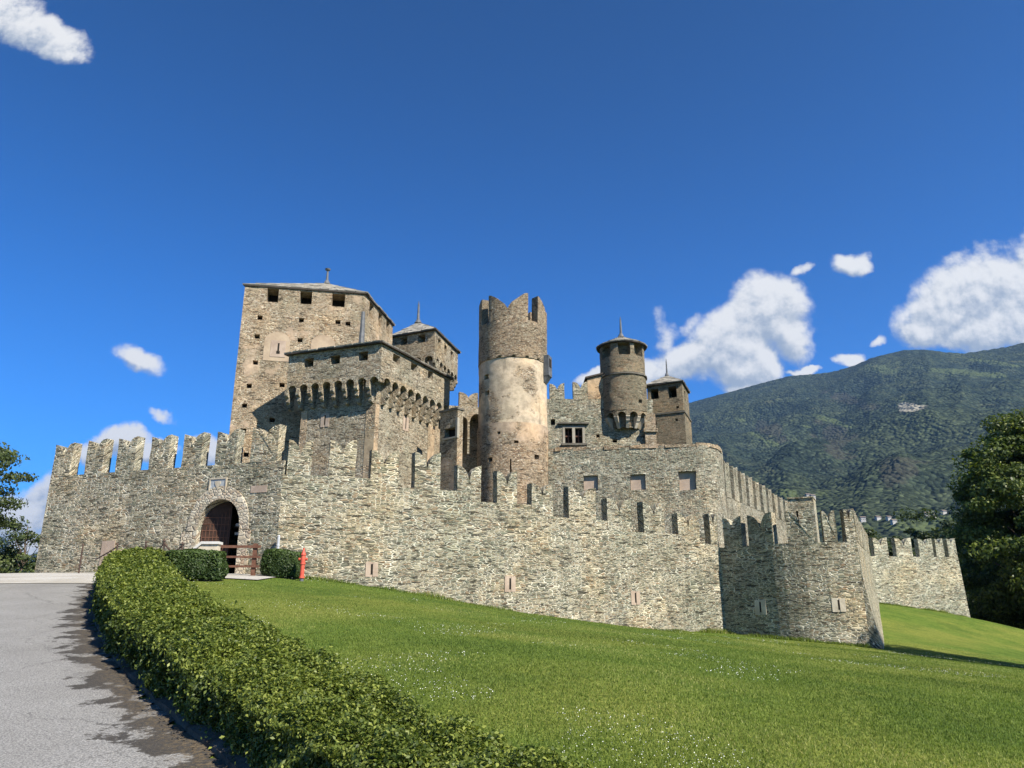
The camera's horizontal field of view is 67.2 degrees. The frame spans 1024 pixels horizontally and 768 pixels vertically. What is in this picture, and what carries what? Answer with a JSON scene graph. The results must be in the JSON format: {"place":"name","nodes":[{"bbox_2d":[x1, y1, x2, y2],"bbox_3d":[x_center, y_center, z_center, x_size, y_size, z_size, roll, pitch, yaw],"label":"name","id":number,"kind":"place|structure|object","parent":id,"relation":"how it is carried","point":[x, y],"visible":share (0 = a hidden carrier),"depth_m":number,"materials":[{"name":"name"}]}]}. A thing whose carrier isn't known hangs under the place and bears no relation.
{"place":"outdoors","nodes":[
{"label":"outdoors","id":0,"kind":"place"},
{"bbox_2d":[0,536,37,571],"bbox_3d":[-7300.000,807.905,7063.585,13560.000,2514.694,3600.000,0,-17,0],"label":"mountain","id":1,"kind":"structure","parent":0,"point":[3,539],"depth_m":8438.69,"materials":[{"name":"green plant"}]},
{"bbox_2d":[0,583,229,767],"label":"road","id":2,"kind":"structure","parent":0,"point":[69,693],"depth_m":7.60,"materials":[{"name":"grey asphalt"}]},
{"bbox_2d":[0,0,1023,554],"label":"sky","id":3,"kind":"structure","parent":0,"point":[758,191],"materials":[{"name":"blue"}]},
{"bbox_2d":[87,575,1023,767],"bbox_3d":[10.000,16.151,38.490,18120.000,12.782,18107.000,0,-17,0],"label":"ground","id":4,"kind":"structure","parent":0,"point":[902,627],"depth_m":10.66,"materials":[{"name":"green plant"}]},
{"bbox_2d":[0,537,32,572],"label":"scrub tree","id":5,"kind":"object","parent":4,"relation":"on","point":[12,568],"visible":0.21,"depth_m":59.69,"materials":[{"name":"green plant"}]},
{"bbox_2d":[0,442,38,528],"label":"spreading tree","id":6,"kind":"object","parent":4,"relation":"on","point":[8,456],"visible":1,"depth_m":21.55,"materials":[{"name":"green plant"}]},
{"bbox_2d":[0,517,40,572],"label":"scrub tree","id":7,"kind":"object","parent":4,"relation":"on","point":[20,540],"visible":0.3,"depth_m":58.50,"materials":[{"name":"green plant"}]},
{"bbox_2d":[0,573,271,582],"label":"gravel forecourt","id":8,"kind":"structure","parent":4,"relation":"on","point":[46,577],"depth_m":25.45,"materials":[{"name":"grey gravel"}]},
{"bbox_2d":[78,539,183,572],"bbox_3d":[-14.080,6.406,27.996,6.479,1.495,0.316,-11,-20,32],"label":"chain barrier","id":9,"kind":"object","parent":8,"relation":"on","point":[164,545],"visible":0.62,"depth_m":28.26,"materials":[{"name":"metal"}]},
{"bbox_2d":[34,424,287,573],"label":"gate wall","id":10,"kind":"structure","parent":4,"relation":"on","point":[97,508],"depth_m":31.51,"materials":[{"name":"grey stone"}]},
{"bbox_2d":[200,503,232,560],"bbox_3d":[-11.789,6.119,30.571,1.113,2.820,0.100,2,-17,-7],"label":"door leaf","id":11,"kind":"structure","parent":10,"relation":"in","point":[216,526],"depth_m":30.69,"materials":[{"name":"brown wood"}]},
{"bbox_2d":[93,612,250,767],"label":"kerb","id":12,"kind":"structure","parent":4,"relation":"on","point":[218,750],"depth_m":6.45,"materials":[{"name":"concrete"}]},
{"bbox_2d":[166,547,228,581],"bbox_3d":[-10.072,5.780,24.581,1.981,1.142,1.242,0,-17,0],"label":"box hedge","id":13,"kind":"object","parent":4,"relation":"on","point":[201,565],"visible":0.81,"depth_m":24.15,"materials":[{"name":"green plant"}]},
{"bbox_2d":[193,541,222,550],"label":"ramp parapet","id":14,"kind":"structure","parent":4,"relation":"on","point":[210,545],"depth_m":26.69,"materials":[{"name":"stone"}]},
{"bbox_2d":[220,543,260,575],"bbox_3d":[-9.921,6.323,27.536,1.818,1.218,0.195,1,-17,-2],"label":"wooden fence","id":15,"kind":"object","parent":4,"relation":"on","point":[254,556],"visible":0.53,"depth_m":27.53,"materials":[{"name":"brown wood"}]},
{"bbox_2d":[276,535,280,548],"bbox_3d":[-8.768,6.460,28.753,0.122,1.609,0.122,0,-17,0],"label":"steel pipe post","id":16,"kind":"object","parent":4,"relation":"on","point":[278,540],"visible":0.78,"depth_m":28.88,"materials":[{"name":"silver metal"}]},
{"bbox_2d":[260,548,301,578],"bbox_3d":[-8.326,6.532,27.894,1.586,1.154,0.992,0,-17,0],"label":"box bush","id":17,"kind":"object","parent":4,"relation":"on","point":[278,563],"visible":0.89,"depth_m":27.54,"materials":[{"name":"green plant"}]},
{"bbox_2d":[299,548,307,580],"bbox_3d":[-7.370,6.427,27.093,0.300,1.288,0.199,0,-17,0],"label":"fire hydrant","id":18,"kind":"object","parent":4,"relation":"on","point":[302,563],"visible":0.95,"depth_m":27.06,"materials":[{"name":"red metal"}]},
{"bbox_2d":[229,268,394,462],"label":"keep tower","id":19,"kind":"structure","parent":4,"relation":"on","point":[278,320],"depth_m":46.34,"materials":[{"name":"beige stone"}]},
{"bbox_2d":[262,332,289,361],"bbox_3d":[-14.028,-2.244,45.951,1.497,1.838,0.103,3,-17,-10],"label":"blind window","id":20,"kind":"structure","parent":19,"relation":"in","point":[276,344],"depth_m":45.90,"materials":[{"name":"beige paint"}]},
{"bbox_2d":[311,335,334,348],"bbox_3d":[-11.410,-2.442,46.534,1.412,1.089,0.079,3,-17,-10],"label":"blind window","id":21,"kind":"structure","parent":19,"relation":"in","point":[319,341],"depth_m":46.53,"materials":[{"name":"beige paint"}]},
{"bbox_2d":[87,546,600,767],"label":"clipped hedge","id":22,"kind":"object","parent":4,"relation":"on","point":[264,695],"visible":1,"depth_m":6.00,"materials":[{"name":"green plant"}]},
{"bbox_2d":[284,311,453,487],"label":"front tower","id":23,"kind":"structure","parent":4,"relation":"on","point":[386,408],"depth_m":42.39,"materials":[{"name":"grey stone"}]},
{"bbox_2d":[392,302,460,454],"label":"tower","id":24,"kind":"structure","parent":4,"relation":"on","point":[434,347],"depth_m":54.41,"materials":[{"name":"grey stone"}]},
{"bbox_2d":[439,407,464,490],"bbox_3d":[-3.405,6.576,42.086,1.503,10.660,0.578,-14,-22,39],"label":"stone pillar turret","id":25,"kind":"object","parent":4,"relation":"on","point":[451,438],"visible":0.49,"depth_m":42.77,"materials":[{"name":"stone"}]},
{"bbox_2d":[443,392,477,454],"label":"court wall","id":26,"kind":"structure","parent":4,"relation":"on","point":[469,404],"depth_m":55.86,"materials":[{"name":"beige stone"}]},
{"bbox_2d":[276,439,725,631],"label":"front wall","id":27,"kind":"structure","parent":4,"relation":"on","point":[378,526],"depth_m":32.41,"materials":[{"name":"grey stone"}]},
{"bbox_2d":[477,293,551,504],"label":"round tower","id":28,"kind":"structure","parent":4,"relation":"on","point":[515,366],"depth_m":44.06,"materials":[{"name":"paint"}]},
{"bbox_2d":[462,443,727,575],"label":"wall","id":29,"kind":"structure","parent":4,"relation":"on","point":[684,480],"depth_m":42.92,"materials":[{"name":"grey stone"}]},
{"bbox_2d":[547,372,657,448],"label":"residence wall","id":30,"kind":"structure","parent":4,"relation":"on","point":[578,420],"depth_m":52.06,"materials":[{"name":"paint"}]},
{"bbox_2d":[558,422,588,445],"bbox_3d":[4.151,3.389,51.853,2.076,1.566,0.520,0,-17,0],"label":"window frame","id":31,"kind":"structure","parent":30,"relation":"in","point":[573,428],"depth_m":51.80,"materials":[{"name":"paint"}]},
{"bbox_2d":[596,317,647,429],"bbox_3d":[7.702,-0.768,53.648,3.650,8.410,3.613,0,-17,0],"label":"round turret","id":32,"kind":"object","parent":30,"relation":"on","point":[622,366],"visible":0.94,"depth_m":52.12,"materials":[{"name":"stone"}]},
{"bbox_2d":[200,576,1018,767],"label":"clover flowers","id":33,"kind":"object","parent":4,"relation":"on","point":[586,710],"visible":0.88,"depth_m":10.10,"materials":[{"name":"white plant"}]},
{"bbox_2d":[646,360,691,444],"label":"square tower","id":34,"kind":"structure","parent":4,"relation":"on","point":[667,394],"depth_m":56.22,"materials":[{"name":"stone"}]},
{"bbox_2d":[723,460,788,545],"bbox_3d":[16.549,11.004,50.986,0.665,9.260,17.815,-10,-19,29],"label":"battlement","id":35,"kind":"object","parent":4,"relation":"on","point":[746,496],"visible":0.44,"depth_m":49.26,"materials":[{"name":"grey stone"}]},
{"bbox_2d":[720,508,869,646],"bbox_3d":[12.802,9.839,35.456,6.292,7.819,1.522,-10,-19,31],"label":"corner bastion","id":36,"kind":"object","parent":4,"relation":"on","point":[802,583],"visible":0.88,"depth_m":34.98,"materials":[{"name":"stone"}]},
{"bbox_2d":[786,496,819,541],"bbox_3d":[22.660,13.411,58.990,1.966,9.229,2.306,-8,-18,24],"label":"stub turret","id":37,"kind":"object","parent":4,"relation":"on","point":[797,506],"visible":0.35,"depth_m":59.18,"materials":[{"name":"grey stone"}]},
{"bbox_2d":[843,509,883,648],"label":"side wall","id":38,"kind":"structure","parent":4,"relation":"on","point":[874,626],"depth_m":37.65,"materials":[{"name":"grey stone"}]},
{"bbox_2d":[865,529,892,555],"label":"valley tree","id":39,"kind":"object","parent":4,"relation":"on","point":[870,533],"visible":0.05,"depth_m":117.92,"materials":[{"name":"green plant"}]},
{"bbox_2d":[887,528,915,550],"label":"valley tree","id":40,"kind":"object","parent":4,"relation":"on","point":[908,530],"visible":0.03,"depth_m":126.22,"materials":[{"name":"green plant"}]},
{"bbox_2d":[869,538,970,617],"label":"wall","id":41,"kind":"structure","parent":4,"relation":"on","point":[929,575],"depth_m":59.05,"materials":[{"name":"grey stone"}]},
{"bbox_2d":[890,507,971,609],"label":"valley tree","id":42,"kind":"object","parent":4,"relation":"on","point":[922,535],"visible":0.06,"depth_m":113.46,"materials":[{"name":"green plant"}]},
{"bbox_2d":[930,518,962,541],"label":"valley tree","id":43,"kind":"object","parent":4,"relation":"on","point":[945,523],"visible":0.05,"depth_m":129.85,"materials":[{"name":"green plant"}]},
{"bbox_2d":[940,407,1023,629],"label":"broadleaf tree","id":44,"kind":"object","parent":4,"relation":"on","point":[1001,466],"visible":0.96,"depth_m":65.84,"materials":[{"name":"green plant"}]},
{"bbox_2d":[958,511,1023,628],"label":"broadleaf tree","id":45,"kind":"object","parent":4,"relation":"on","point":[963,564],"visible":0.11,"depth_m":71.45,"materials":[{"name":"green plant"}]},
{"bbox_2d":[1005,562,1023,628],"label":"broadleaf tree","id":46,"kind":"object","parent":4,"relation":"on","point":[1013,585],"visible":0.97,"depth_m":59.80,"materials":[{"name":"green plant"}]},
{"bbox_2d":[689,343,1023,565],"bbox_3d":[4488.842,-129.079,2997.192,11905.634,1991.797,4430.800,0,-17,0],"label":"mountain","id":47,"kind":"structure","parent":0,"point":[882,436],"depth_m":2646.42,"materials":[{"name":"green plant"}]},
{"bbox_2d":[859,516,865,522],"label":"valley house","id":48,"kind":"structure","parent":47,"relation":"on","point":[862,518],"depth_m":1232.15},
{"bbox_2d":[890,519,896,524],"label":"valley house","id":49,"kind":"structure","parent":47,"relation":"on","point":[893,521],"depth_m":1197.02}
]}

